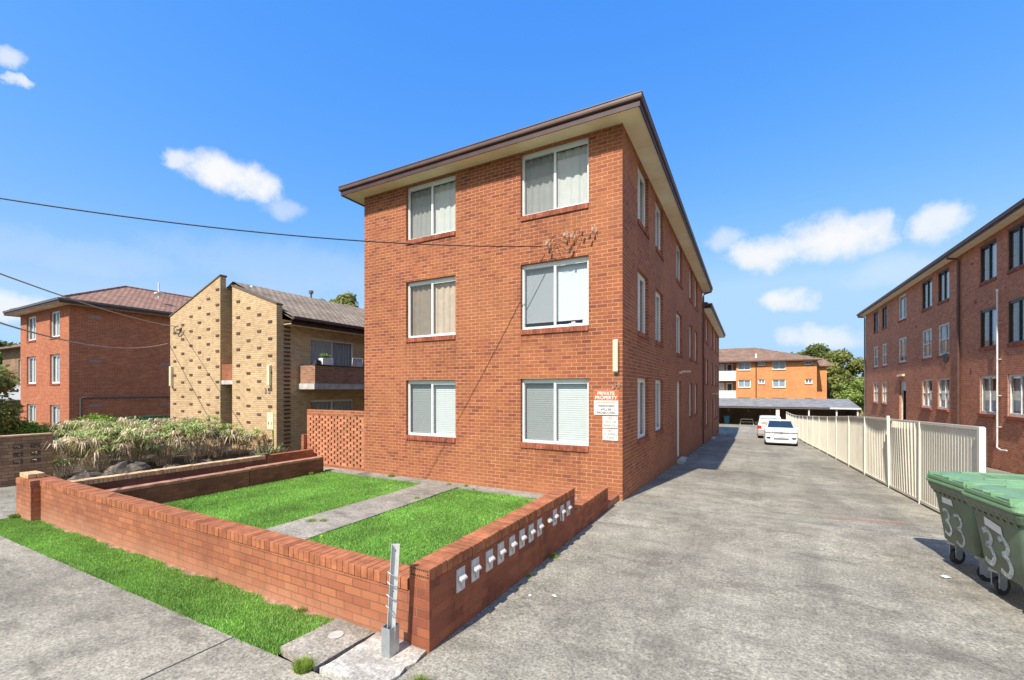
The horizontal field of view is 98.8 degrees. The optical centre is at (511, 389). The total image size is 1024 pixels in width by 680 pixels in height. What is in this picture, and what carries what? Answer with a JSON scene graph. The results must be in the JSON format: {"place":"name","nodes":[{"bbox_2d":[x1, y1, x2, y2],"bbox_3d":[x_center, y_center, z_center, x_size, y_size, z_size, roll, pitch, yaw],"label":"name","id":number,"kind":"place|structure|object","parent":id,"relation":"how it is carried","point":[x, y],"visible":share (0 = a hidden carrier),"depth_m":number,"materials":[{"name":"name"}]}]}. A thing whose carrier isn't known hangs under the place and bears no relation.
{"place":"outdoors","nodes":[
{"label":"outdoors","id":0,"kind":"place"},
{"bbox_2d":[0,344,20,419],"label":"house","id":1,"kind":"structure","parent":0,"point":[12,355],"depth_m":40.87,"materials":[{"name":"brick"}]},
{"bbox_2d":[1,421,331,679],"bbox_3d":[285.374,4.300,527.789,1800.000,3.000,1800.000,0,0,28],"label":"ground","id":2,"kind":"structure","parent":0,"point":[279,655],"depth_m":4.58,"materials":[{"name":"concrete"}]},
{"bbox_2d":[0,485,15,518],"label":"neighbour forecourt","id":3,"kind":"structure","parent":2,"relation":"on","point":[7,500],"depth_m":9.87,"materials":[{"name":"concrete"}]},
{"bbox_2d":[0,433,52,486],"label":"letterbox wall","id":4,"kind":"structure","parent":2,"relation":"on","point":[10,471],"depth_m":11.76,"materials":[{"name":"brick"}]},
{"bbox_2d":[2,282,190,430],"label":"apartment building","id":5,"kind":"structure","parent":2,"relation":"on","point":[61,380],"depth_m":28.05,"materials":[{"name":"red brick"}]},
{"bbox_2d":[26,357,35,385],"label":"window","id":6,"kind":"structure","parent":5,"relation":"in","point":[32,360],"depth_m":29.25,"materials":[{"name":"clear glass"}]},
{"bbox_2d":[26,316,35,342],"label":"window","id":7,"kind":"structure","parent":5,"relation":"in","point":[32,320],"depth_m":29.25,"materials":[{"name":"clear glass"}]},
{"bbox_2d":[49,354,59,385],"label":"window","id":8,"kind":"structure","parent":5,"relation":"in","point":[57,357],"depth_m":27.35,"materials":[{"name":"clear glass"}]},
{"bbox_2d":[49,311,59,339],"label":"window","id":9,"kind":"structure","parent":5,"relation":"in","point":[57,313],"depth_m":27.38,"materials":[{"name":"clear glass"}]},
{"bbox_2d":[52,405,59,430],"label":"window","id":10,"kind":"structure","parent":5,"relation":"in","point":[57,407],"depth_m":27.51,"materials":[{"name":"white glass"}]},
{"bbox_2d":[109,415,169,424],"bbox_3d":[-18.394,2.400,26.975,0.080,1.900,12.040,0,0,28],"label":"metal fence","id":11,"kind":"object","parent":2,"relation":"on","point":[153,417],"visible":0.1,"depth_m":24.00,"materials":[{"name":"green metal"}]},
{"bbox_2d":[0,536,330,679],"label":"footpath","id":12,"kind":"structure","parent":2,"relation":"on","point":[59,620],"depth_m":4.21,"materials":[{"name":"concrete"}]},
{"bbox_2d":[14,432,326,479],"bbox_3d":[-27.639,2.650,24.152,48.400,0.200,7.000,0,0,28],"label":"garden bed","id":13,"kind":"object","parent":2,"relation":"on","point":[179,459],"depth_m":16.33,"materials":[{"name":"soil"}]},
{"bbox_2d":[0,364,29,434],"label":"flowering tree","id":14,"kind":"object","parent":13,"relation":"on","point":[7,383],"visible":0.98,"depth_m":16.97,"materials":[{"name":"green plant"}]},
{"bbox_2d":[11,419,56,444],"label":"shrub","id":15,"kind":"object","parent":13,"relation":"on","point":[32,427],"visible":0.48,"depth_m":17.69,"materials":[{"name":"green plant"}]},
{"bbox_2d":[32,436,95,477],"bbox_3d":[-13.092,2.062,12.806,1.850,1.394,1.721,0,0,28],"label":"reed clump","id":16,"kind":"object","parent":13,"relation":"on","point":[57,444],"visible":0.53,"depth_m":12.73,"materials":[{"name":"green plant"}]},
{"bbox_2d":[53,418,78,451],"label":"shrub","id":17,"kind":"object","parent":13,"relation":"on","point":[63,435],"visible":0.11,"depth_m":17.54,"materials":[{"name":"green plant"}]},
{"bbox_2d":[49,420,108,465],"bbox_3d":[-14.367,1.966,14.912,1.818,1.821,2.115,0,0,28],"label":"reed clump","id":18,"kind":"object","parent":13,"relation":"on","point":[61,424],"visible":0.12,"depth_m":14.52,"materials":[{"name":"green plant"}]},
{"bbox_2d":[67,470,103,480],"bbox_3d":[-12.022,2.570,12.439,0.481,0.547,0.924,0,0,28],"label":"boulder","id":19,"kind":"object","parent":13,"relation":"on","point":[86,474],"visible":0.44,"depth_m":12.29,"materials":[{"name":"grey stone"}]},
{"bbox_2d":[54,426,120,471],"bbox_3d":[-12.677,1.951,13.276,1.950,1.602,1.788,0,0,28],"label":"reed clump","id":20,"kind":"object","parent":13,"relation":"on","point":[96,441],"visible":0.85,"depth_m":13.07,"materials":[{"name":"green plant"}]},
{"bbox_2d":[65,419,122,469],"bbox_3d":[-13.223,1.854,14.127,1.766,1.783,1.706,0,0,28],"label":"reed clump","id":21,"kind":"object","parent":13,"relation":"on","point":[94,423],"visible":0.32,"depth_m":13.92,"materials":[{"name":"green plant"}]},
{"bbox_2d":[83,412,127,453],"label":"shrub","id":22,"kind":"object","parent":13,"relation":"on","point":[103,417],"visible":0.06,"depth_m":16.33,"materials":[{"name":"green plant"}]},
{"bbox_2d":[104,460,151,473],"bbox_3d":[-11.583,2.550,13.262,0.655,0.815,1.127,0,0,28],"label":"boulder","id":23,"kind":"object","parent":13,"relation":"on","point":[128,466],"visible":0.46,"depth_m":13.15,"materials":[{"name":"grey stone"}]},
{"bbox_2d":[100,428,170,461],"bbox_3d":[-12.125,1.957,14.092,1.837,1.494,1.874,0,0,28],"label":"reed clump","id":24,"kind":"object","parent":13,"relation":"on","point":[123,447],"visible":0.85,"depth_m":13.88,"materials":[{"name":"green plant"}]},
{"bbox_2d":[107,417,169,460],"bbox_3d":[-12.813,1.838,14.728,1.895,1.769,1.919,0,0,-20],"label":"reed clump","id":25,"kind":"object","parent":13,"relation":"on","point":[131,422],"visible":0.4,"depth_m":14.89,"materials":[{"name":"green plant"}]},
{"bbox_2d":[130,423,195,465],"bbox_3d":[-11.838,1.988,14.861,1.961,1.607,1.967,0,0,28],"label":"reed clump","id":26,"kind":"object","parent":13,"relation":"on","point":[161,444],"visible":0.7,"depth_m":14.83,"materials":[{"name":"green plant"}]},
{"bbox_2d":[139,418,198,460],"bbox_3d":[-12.511,1.797,15.803,1.911,1.611,1.942,0,0,28],"label":"reed clump","id":27,"kind":"object","parent":13,"relation":"on","point":[164,429],"visible":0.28,"depth_m":15.73,"materials":[{"name":"green plant"}]},
{"bbox_2d":[165,423,224,461],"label":"reed clump","id":28,"kind":"object","parent":13,"relation":"on","point":[205,429],"visible":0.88,"depth_m":15.68,"materials":[{"name":"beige plant"}]},
{"bbox_2d":[177,414,231,455],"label":"reed clump","id":29,"kind":"object","parent":13,"relation":"on","point":[197,421],"visible":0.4,"depth_m":16.93,"materials":[{"name":"beige plant"}]},
{"bbox_2d":[191,422,243,457],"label":"reed clump","id":30,"kind":"object","parent":13,"relation":"on","point":[225,433],"visible":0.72,"depth_m":16.60,"materials":[{"name":"beige plant"}]},
{"bbox_2d":[221,427,263,454],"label":"reed clump","id":31,"kind":"object","parent":13,"relation":"on","point":[255,436],"visible":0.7,"depth_m":17.54,"materials":[{"name":"beige plant"}]},
{"bbox_2d":[260,453,268,463],"bbox_3d":[-7.310,2.220,12.972,0.276,0.660,0.272,0,0,28],"label":"tree stump","id":32,"kind":"object","parent":13,"relation":"on","point":[265,454],"visible":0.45,"depth_m":12.91,"materials":[{"name":"wood"}]},
{"bbox_2d":[252,430,290,454],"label":"aloe plant","id":33,"kind":"object","parent":32,"relation":"on","point":[272,450],"visible":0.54,"depth_m":13.51,"materials":[{"name":"green plant"}]},
{"bbox_2d":[70,449,312,489],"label":"garden wall","id":34,"kind":"structure","parent":2,"relation":"on","point":[133,478],"depth_m":11.05,"materials":[{"name":"brick"}]},
{"bbox_2d":[16,475,408,642],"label":"front wall","id":35,"kind":"structure","parent":2,"relation":"on","point":[332,582],"depth_m":5.40,"materials":[{"name":"brick"}]},
{"bbox_2d":[20,471,44,478],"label":"loose bricks","id":36,"kind":"object","parent":35,"relation":"on","point":[32,474],"visible":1,"depth_m":8.63,"materials":[{"name":"beige brick"}]},
{"bbox_2d":[108,456,323,503],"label":"lawn wall","id":37,"kind":"structure","parent":2,"relation":"on","point":[161,492],"depth_m":10.75,"materials":[{"name":"brick"}]},
{"bbox_2d":[169,274,363,451],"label":"apartment building","id":38,"kind":"structure","parent":2,"relation":"on","point":[230,342],"depth_m":19.74,"materials":[{"name":"beige brick"}]},
{"bbox_2d":[0,322,167,347],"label":"service cable","id":39,"kind":"object","parent":38,"relation":"attached to","point":[71,341],"visible":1,"depth_m":13.37,"materials":[{"name":"black rubber"}]},
{"bbox_2d":[311,338,352,365],"bbox_3d":[-8.415,-1.277,20.465,0.194,2.039,2.394,0,0,28],"label":"window","id":40,"kind":"structure","parent":38,"relation":"in","point":[341,352],"depth_m":20.70,"materials":[{"name":"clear glass"}]},
{"bbox_2d":[311,399,352,418],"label":"window","id":41,"kind":"structure","parent":38,"relation":"in","point":[338,404],"depth_m":20.51,"materials":[{"name":"grey glass"}]},
{"bbox_3d":[-16.311,-2.878,21.438,0.747,0.478,0.200,0,0,28],"label":"cable bracket","id":42,"kind":"object","parent":38,"relation":"attached to","visible":0},
{"bbox_2d":[0,273,178,326],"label":"service cable","id":43,"kind":"object","parent":42,"relation":"attached to","point":[76,300],"visible":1,"depth_m":12.28,"materials":[{"name":"black rubber"}]},
{"bbox_2d":[301,409,363,471],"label":"screen wall","id":44,"kind":"structure","parent":2,"relation":"on","point":[336,440],"depth_m":13.95,"materials":[{"name":"brick"}]},
{"bbox_2d":[334,291,358,307],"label":"tree","id":45,"kind":"object","parent":2,"relation":"on","point":[345,298],"visible":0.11,"depth_m":41.15,"materials":[{"name":"green plant"}]},
{"bbox_2d":[320,632,425,679],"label":"rough concrete","id":46,"kind":"object","parent":2,"relation":"on","point":[361,660],"visible":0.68,"depth_m":3.74,"materials":[{"name":"grey concrete"}]},
{"bbox_2d":[381,544,399,658],"bbox_3d":[-1.047,1.850,3.857,0.159,1.000,0.120,0,0,28],"label":"steel post","id":47,"kind":"object","parent":46,"relation":"on","point":[389,639],"visible":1,"depth_m":3.84,"materials":[{"name":"grey metal"}]},
{"bbox_2d":[324,467,576,499],"bbox_3d":[-2.182,2.507,11.839,9.522,0.040,0.390,0,0,28],"label":"facade apron","id":48,"kind":"object","parent":2,"relation":"on","point":[475,487],"visible":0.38,"depth_m":11.60,"materials":[{"name":"concrete"}]},
{"bbox_2d":[409,486,618,654],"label":"letterbox wall","id":49,"kind":"structure","parent":2,"relation":"on","point":[440,610],"depth_m":4.75,"materials":[{"name":"brick"}]},
{"bbox_2d":[456,565,467,593],"bbox_3d":[-0.484,1.863,4.298,0.056,0.225,0.140,0,0,28],"label":"letterbox","id":50,"kind":"object","parent":49,"relation":"attached to","point":[461,576],"visible":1,"depth_m":4.28,"materials":[{"name":"grey metal"}]},
{"bbox_2d":[471,556,481,582],"bbox_3d":[-0.361,1.859,4.526,0.056,0.226,0.140,0,0,28],"label":"letterbox","id":51,"kind":"object","parent":49,"relation":"attached to","point":[476,567],"visible":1,"depth_m":4.52,"materials":[{"name":"grey metal"}]},
{"bbox_2d":[485,548,495,571],"bbox_3d":[-0.227,1.859,4.773,0.056,0.219,0.140,0,0,28],"label":"letterbox","id":52,"kind":"object","parent":49,"relation":"attached to","point":[490,558],"visible":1,"depth_m":4.76,"materials":[{"name":"grey metal"}]},
{"bbox_2d":[497,541,506,564],"bbox_3d":[-0.108,1.861,4.992,0.056,0.229,0.140,0,0,28],"label":"letterbox","id":53,"kind":"object","parent":49,"relation":"attached to","point":[501,550],"visible":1,"depth_m":4.98,"materials":[{"name":"grey metal"}]},
{"bbox_2d":[509,534,517,556],"bbox_3d":[0.020,1.861,5.230,0.056,0.222,0.140,0,0,28],"label":"letterbox","id":54,"kind":"object","parent":49,"relation":"attached to","point":[513,543],"visible":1,"depth_m":5.22,"materials":[{"name":"grey"}]},
{"bbox_2d":[338,90,725,500],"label":"apartment building","id":55,"kind":"structure","parent":2,"relation":"on","point":[492,367],"depth_m":11.25,"materials":[{"name":"brick"}]},
{"bbox_2d":[405,380,454,442],"bbox_3d":[-2.219,0.582,12.170,1.714,1.677,0.255,0,0,28],"label":"window","id":56,"kind":"structure","parent":55,"relation":"in","point":[446,398],"depth_m":12.25,"materials":[{"name":"white glass"}]},
{"bbox_2d":[405,276,454,342],"bbox_3d":[-2.215,-2.191,12.177,1.714,1.712,0.271,0,0,28],"label":"window","id":57,"kind":"structure","parent":55,"relation":"in","point":[431,305],"depth_m":12.23,"materials":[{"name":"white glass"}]},
{"bbox_2d":[405,175,454,244],"bbox_3d":[-2.215,-4.933,12.176,1.714,1.657,0.269,0,0,28],"label":"window","id":58,"kind":"structure","parent":55,"relation":"in","point":[431,211],"depth_m":12.24,"materials":[{"name":"white glass"}]},
{"bbox_2d":[520,378,588,451],"bbox_3d":[1.014,0.582,10.422,1.724,1.677,0.255,0,0,28],"label":"window","id":59,"kind":"structure","parent":55,"relation":"in","point":[538,393],"depth_m":10.47,"materials":[{"name":"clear glass"}]},
{"bbox_2d":[520,256,588,334],"bbox_3d":[1.015,-2.191,10.425,1.724,1.712,0.262,0,0,28],"label":"window","id":60,"kind":"structure","parent":55,"relation":"in","point":[557,293],"depth_m":10.47,"materials":[{"name":"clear glass"}]},
{"bbox_2d":[520,137,588,221],"bbox_3d":[1.017,-4.933,10.428,1.724,1.657,0.270,0,0,28],"label":"window","id":61,"kind":"structure","parent":55,"relation":"in","point":[558,183],"depth_m":10.47,"materials":[{"name":"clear glass"}]},
{"bbox_2d":[545,225,594,253],"bbox_3d":[1.341,-3.389,10.043,1.229,0.549,0.176,0,0,28],"label":"cable bracket","id":62,"kind":"object","parent":55,"relation":"attached to","point":[564,235],"visible":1,"depth_m":10.03,"materials":[{"name":"metal"}]},
{"bbox_2d":[0,198,541,246],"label":"service cable","id":63,"kind":"object","parent":62,"relation":"attached to","point":[253,231],"visible":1,"depth_m":8.22,"materials":[{"name":"black rubber"}]},
{"bbox_2d":[594,390,617,414],"bbox_3d":[2.083,0.290,9.729,0.550,0.550,0.016,0,0,28],"label":"warning sign","id":64,"kind":"object","parent":55,"relation":"attached to","point":[605,402],"visible":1,"depth_m":9.72,"materials":[{"name":"white"}]},
{"bbox_2d":[603,416,617,427],"bbox_3d":[2.167,0.723,9.685,0.340,0.255,0.014,0,0,28],"label":"parking sign","id":65,"kind":"object","parent":55,"relation":"attached to","point":[610,421],"visible":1,"depth_m":9.68,"materials":[{"name":"grey metal"}]},
{"bbox_2d":[603,429,617,440],"bbox_3d":[2.167,0.998,9.685,0.340,0.255,0.014,0,0,28],"label":"dumping sign","id":66,"kind":"object","parent":55,"relation":"attached to","point":[610,434],"visible":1,"depth_m":9.68,"materials":[{"name":"grey metal"}]},
{"bbox_2d":[613,339,617,372],"bbox_3d":[2.265,-0.733,9.583,0.110,0.725,0.104,0,0,28],"label":"wall lamp","id":67,"kind":"object","parent":55,"relation":"attached to","point":[615,355],"visible":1,"depth_m":9.53,"materials":[{"name":"white plastic"}]},
{"bbox_2d":[638,378,649,445],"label":"window","id":68,"kind":"structure","parent":55,"relation":"in","point":[640,380],"depth_m":11.94,"materials":[{"name":"white glass"}]},
{"bbox_2d":[638,272,649,340],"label":"window","id":69,"kind":"structure","parent":55,"relation":"in","point":[642,334],"depth_m":11.75,"materials":[{"name":"white glass"}]},
{"bbox_2d":[638,167,649,239],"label":"window","id":70,"kind":"structure","parent":55,"relation":"in","point":[640,177],"depth_m":11.84,"materials":[{"name":"white glass"}]},
{"bbox_2d":[656,380,663,436],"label":"window","id":71,"kind":"structure","parent":55,"relation":"in","point":[660,432],"depth_m":13.93,"materials":[{"name":"clear glass"}]},
{"bbox_2d":[656,291,663,347],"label":"window","id":72,"kind":"structure","parent":55,"relation":"in","point":[658,342],"depth_m":13.92,"materials":[{"name":"clear glass"}]},
{"bbox_2d":[656,203,663,261],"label":"window","id":73,"kind":"structure","parent":55,"relation":"in","point":[657,208],"depth_m":13.86,"materials":[{"name":"clear glass"}]},
{"bbox_2d":[676,313,682,357],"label":"window","id":74,"kind":"structure","parent":55,"relation":"in","point":[678,354],"depth_m":17.83,"materials":[{"name":"clear glass"}]},
{"bbox_2d":[676,244,682,289],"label":"window","id":75,"kind":"structure","parent":55,"relation":"in","point":[677,249],"depth_m":17.83,"materials":[{"name":"clear glass"}]},
{"bbox_2d":[677,381,686,463],"bbox_3d":[6.608,1.452,17.373,0.440,3.557,1.250,0,0,28],"label":"door","id":76,"kind":"structure","parent":55,"relation":"in","point":[682,459],"depth_m":17.87,"materials":[{"name":"metal"}]},
{"bbox_2d":[719,348,834,398],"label":"apartment building","id":77,"kind":"structure","parent":2,"relation":"on","point":[754,373],"depth_m":60.58,"materials":[{"name":"orange brick"}]},
{"bbox_2d":[772,361,785,370],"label":"window","id":78,"kind":"structure","parent":77,"relation":"in","point":[776,366],"depth_m":60.05,"materials":[{"name":"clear glass"}]},
{"bbox_2d":[719,398,861,422],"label":"carport","id":79,"kind":"object","parent":2,"relation":"on","point":[744,410],"visible":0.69,"depth_m":51.11,"materials":[{"name":"metal"}]},
{"bbox_2d":[793,343,830,357],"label":"tree","id":80,"kind":"object","parent":2,"relation":"on","point":[818,350],"visible":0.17,"depth_m":72.02,"materials":[{"name":"green plant"}]},
{"bbox_2d":[822,348,865,393],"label":"tree","id":81,"kind":"object","parent":2,"relation":"on","point":[838,372],"visible":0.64,"depth_m":66.12,"materials":[{"name":"green plant"}]},
{"bbox_2d":[830,378,865,415],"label":"tree","id":82,"kind":"object","parent":2,"relation":"on","point":[854,393],"visible":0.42,"depth_m":59.22,"materials":[{"name":"green plant"}]},
{"bbox_2d":[857,198,1023,474],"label":"apartment building","id":83,"kind":"structure","parent":2,"relation":"on","point":[961,303],"depth_m":20.03,"materials":[{"name":"brick"}]},
{"bbox_2d":[898,337,905,364],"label":"window","id":84,"kind":"structure","parent":83,"relation":"in","point":[903,361],"depth_m":28.08,"materials":[{"name":"clear glass"}]},
{"bbox_2d":[898,294,905,322],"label":"window","id":85,"kind":"structure","parent":83,"relation":"in","point":[903,318],"depth_m":28.08,"materials":[{"name":"clear glass"}]},
{"bbox_2d":[901,381,905,419],"bbox_3d":[24.743,1.277,27.575,0.100,3.647,1.346,0,0,28],"label":"door","id":86,"kind":"structure","parent":83,"relation":"in","point":[903,383],"depth_m":28.12,"materials":[{"name":"metal"}]},
{"bbox_2d":[920,379,931,409],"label":"window","id":87,"kind":"structure","parent":83,"relation":"in","point":[928,393],"depth_m":24.03,"materials":[{"name":"clear glass"}]},
{"bbox_2d":[921,328,931,360],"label":"window","id":88,"kind":"structure","parent":83,"relation":"in","point":[929,357],"depth_m":24.03,"materials":[{"name":"clear glass"}]},
{"bbox_2d":[921,278,931,312],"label":"window","id":89,"kind":"structure","parent":83,"relation":"in","point":[928,308],"depth_m":24.16,"materials":[{"name":"metal"}]},
{"bbox_2d":[935,378,949,411],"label":"window","id":90,"kind":"structure","parent":83,"relation":"in","point":[944,393],"depth_m":22.14,"materials":[{"name":"clear glass"}]},
{"bbox_2d":[937,322,948,358],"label":"window","id":91,"kind":"structure","parent":83,"relation":"in","point":[940,354],"depth_m":21.71,"materials":[{"name":"white glass"}]},
{"bbox_2d":[937,267,948,305],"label":"window","id":92,"kind":"structure","parent":83,"relation":"in","point":[944,271],"depth_m":21.81,"materials":[{"name":"metal"}]},
{"bbox_2d":[976,375,995,416],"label":"window","id":93,"kind":"structure","parent":83,"relation":"in","point":[989,412],"depth_m":18.04,"materials":[{"name":"white glass"}]},
{"bbox_2d":[979,306,995,351],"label":"window","id":94,"kind":"structure","parent":83,"relation":"in","point":[990,347],"depth_m":17.72,"materials":[{"name":"metal"}]},
{"bbox_2d":[979,238,996,286],"bbox_3d":[19.351,-5.121,17.763,0.223,1.672,1.493,0,0,28],"label":"window","id":95,"kind":"structure","parent":83,"relation":"in","point":[994,278],"depth_m":17.71,"materials":[{"name":"metal"}]},
{"bbox_2d":[1004,373,1023,420],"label":"window","id":96,"kind":"structure","parent":83,"relation":"in","point":[1018,413],"depth_m":16.11,"materials":[{"name":"clear glass"}]},
{"bbox_2d":[1006,297,1023,346],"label":"window","id":97,"kind":"structure","parent":83,"relation":"in","point":[1019,342],"depth_m":15.89,"materials":[{"name":"glass"}]},
{"bbox_2d":[1006,221,1023,274],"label":"window","id":98,"kind":"structure","parent":83,"relation":"in","point":[1020,266],"depth_m":15.89,"materials":[{"name":"metal"}]},
{"bbox_2d":[0,518,334,655],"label":"verge grass","id":99,"kind":"structure","parent":0,"point":[114,564],"depth_m":5.29,"materials":[{"name":"green plant"}]},
{"bbox_2d":[280,618,374,673],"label":"pit slab","id":100,"kind":"structure","parent":99,"relation":"on","point":[321,644],"depth_m":4.01,"materials":[{"name":"concrete"}]},
{"bbox_2d":[162,471,535,564],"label":"lawn grass","id":101,"kind":"structure","parent":0,"point":[263,504],"depth_m":9.20,"materials":[{"name":"green plant"}]},
{"bbox_2d":[265,483,457,539],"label":"garden path","id":102,"kind":"structure","parent":0,"point":[338,518],"depth_m":8.93,"materials":[{"name":"concrete"}]},
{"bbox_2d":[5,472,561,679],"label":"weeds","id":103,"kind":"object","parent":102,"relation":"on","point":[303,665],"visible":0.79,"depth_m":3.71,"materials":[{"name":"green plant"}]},
{"bbox_2d":[0,0,1023,379],"label":"sky","id":104,"kind":"structure","parent":0,"point":[820,155],"materials":[{"name":"blue"}]},
{"bbox_2d":[397,422,1023,679],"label":"driveway","id":105,"kind":"structure","parent":0,"point":[835,601],"depth_m":5.10,"materials":[{"name":"concrete"}]},
{"bbox_2d":[755,415,780,437],"bbox_3d":[21.177,3.060,36.117,2.060,1.852,4.786,0,-2,28],"label":"parked van","id":106,"kind":"object","parent":105,"relation":"on","point":[762,421],"visible":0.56,"depth_m":34.45,"materials":[{"name":"white metal"}]},
{"bbox_2d":[762,419,798,445],"bbox_3d":[17.855,2.830,29.261,2.060,1.682,4.501,0,-2,29],"label":"parked car","id":107,"kind":"object","parent":105,"relation":"on","point":[780,431],"visible":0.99,"depth_m":27.62,"materials":[{"name":"white metal"}]},
{"bbox_2d":[786,412,985,512],"bbox_3d":[18.325,2.407,26.713,0.142,3.553,44.018,0,0,28],"label":"metal fence","id":108,"kind":"object","parent":105,"relation":"on","point":[905,457],"visible":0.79,"depth_m":11.20,"materials":[{"name":"beige metal"}]},
{"bbox_2d":[925,471,1023,581],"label":"waste bin","id":109,"kind":"object","parent":105,"relation":"on","point":[959,523],"visible":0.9,"depth_m":5.74,"materials":[{"name":"plastic"}]},
{"bbox_2d":[961,484,1023,594],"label":"waste bin","id":110,"kind":"object","parent":105,"relation":"on","point":[999,511],"visible":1,"depth_m":4.87,"materials":[{"name":"plastic"}]},
{"bbox_2d":[798,438,1013,512],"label":"neighbour path","id":111,"kind":"structure","parent":0,"point":[990,470],"depth_m":16.14,"materials":[{"name":"concrete"}]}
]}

